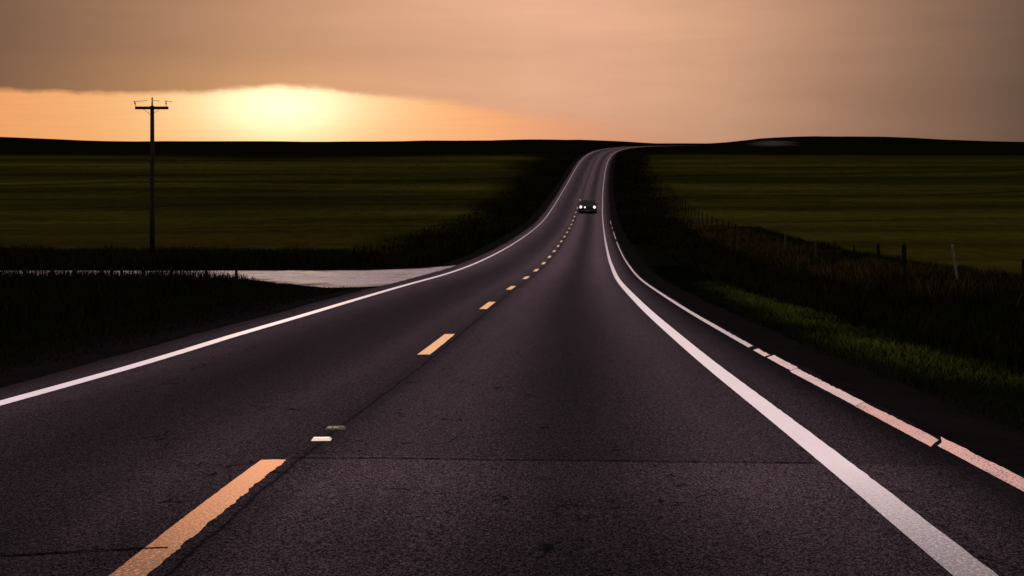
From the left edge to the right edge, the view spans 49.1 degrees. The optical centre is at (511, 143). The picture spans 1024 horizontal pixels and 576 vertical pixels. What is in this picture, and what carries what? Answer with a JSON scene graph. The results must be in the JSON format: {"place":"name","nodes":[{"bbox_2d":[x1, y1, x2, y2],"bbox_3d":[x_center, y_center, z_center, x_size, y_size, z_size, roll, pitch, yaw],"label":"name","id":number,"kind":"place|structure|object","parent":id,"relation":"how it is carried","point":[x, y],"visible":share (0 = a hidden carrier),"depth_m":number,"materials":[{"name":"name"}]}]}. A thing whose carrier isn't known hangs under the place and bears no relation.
{"place":"outdoors","nodes":[
{"label":"outdoors","id":0,"kind":"place"},
{"bbox_2d":[2,265,455,287],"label":"side road","id":1,"kind":"structure","parent":0,"point":[347,278],"depth_m":46.00,"materials":[{"name":"grey asphalt"}]},
{"bbox_2d":[0,146,1023,575],"bbox_3d":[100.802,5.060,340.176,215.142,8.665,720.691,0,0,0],"label":"road","id":2,"kind":"structure","parent":0,"point":[560,386],"depth_m":7.61,"materials":[{"name":"grey asphalt"}]},
{"bbox_2d":[311,437,331,440],"bbox_3d":[-1.345,2.082,7.915,0.139,0.017,0.097,0,-5,-3],"label":"road stud","id":3,"kind":"object","parent":2,"relation":"on","point":[322,439],"visible":1,"depth_m":7.89,"materials":[{"name":"beige plastic"}]},
{"bbox_2d":[325,426,346,429],"bbox_3d":[-1.321,2.127,8.410,0.152,0.018,0.097,0,-5,-3],"label":"road stud","id":4,"kind":"object","parent":2,"relation":"on","point":[336,427],"visible":1,"depth_m":8.37,"materials":[{"name":"plastic"}]},
{"bbox_2d":[578,200,597,212],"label":"car","id":5,"kind":"object","parent":2,"relation":"on","point":[587,205],"visible":1,"depth_m":151.20,"materials":[{"name":"black paint"}]},
{"bbox_2d":[0,136,1023,474],"bbox_3d":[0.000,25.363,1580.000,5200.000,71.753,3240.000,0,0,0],"label":"ground","id":6,"kind":"structure","parent":0,"point":[924,200],"depth_m":171.20,"materials":[{"name":"green plant"}]},
{"bbox_2d":[133,97,170,255],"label":"utility pole","id":7,"kind":"object","parent":6,"relation":"on","point":[152,204],"visible":0.97,"depth_m":65.89,"materials":[{"name":"brown wood"}]},
{"bbox_2d":[0,263,355,374],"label":"roadside grass","id":8,"kind":"structure","parent":6,"relation":"on","point":[64,299],"depth_m":31.27,"materials":[{"name":"green plant"}]},
{"bbox_2d":[0,241,473,269],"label":"lane side grass","id":9,"kind":"structure","parent":6,"relation":"on","point":[78,258],"depth_m":61.33,"materials":[{"name":"green plant"}]},
{"bbox_2d":[290,149,594,261],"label":"hillside verge grass","id":10,"kind":"structure","parent":6,"relation":"on","point":[511,222],"depth_m":134.72,"materials":[{"name":"green plant"}]},
{"bbox_2d":[613,149,737,248],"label":"distant verge grass","id":11,"kind":"structure","parent":6,"relation":"on","point":[633,230],"depth_m":164.72,"materials":[{"name":"green plant"}]},
{"bbox_2d":[643,225,1023,373],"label":"ditch grass","id":12,"kind":"structure","parent":6,"relation":"on","point":[754,279],"depth_m":34.82,"materials":[{"name":"green plant"}]},
{"bbox_2d":[648,264,1023,430],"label":"verge grass","id":13,"kind":"structure","parent":6,"relation":"on","point":[685,275],"depth_m":17.64,"materials":[{"name":"green plant"}]},
{"bbox_2d":[668,185,1023,287],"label":"wire fence","id":14,"kind":"object","parent":6,"relation":"on","point":[904,259],"visible":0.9,"depth_m":53.85,"materials":[{"name":"brown wood"}]},
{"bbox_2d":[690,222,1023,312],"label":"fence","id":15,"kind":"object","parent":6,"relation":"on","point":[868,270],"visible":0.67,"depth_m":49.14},
{"bbox_2d":[0,0,1023,142],"label":"sky","id":16,"kind":"structure","parent":0,"point":[643,71],"materials":[{"name":"orange"}]}
]}

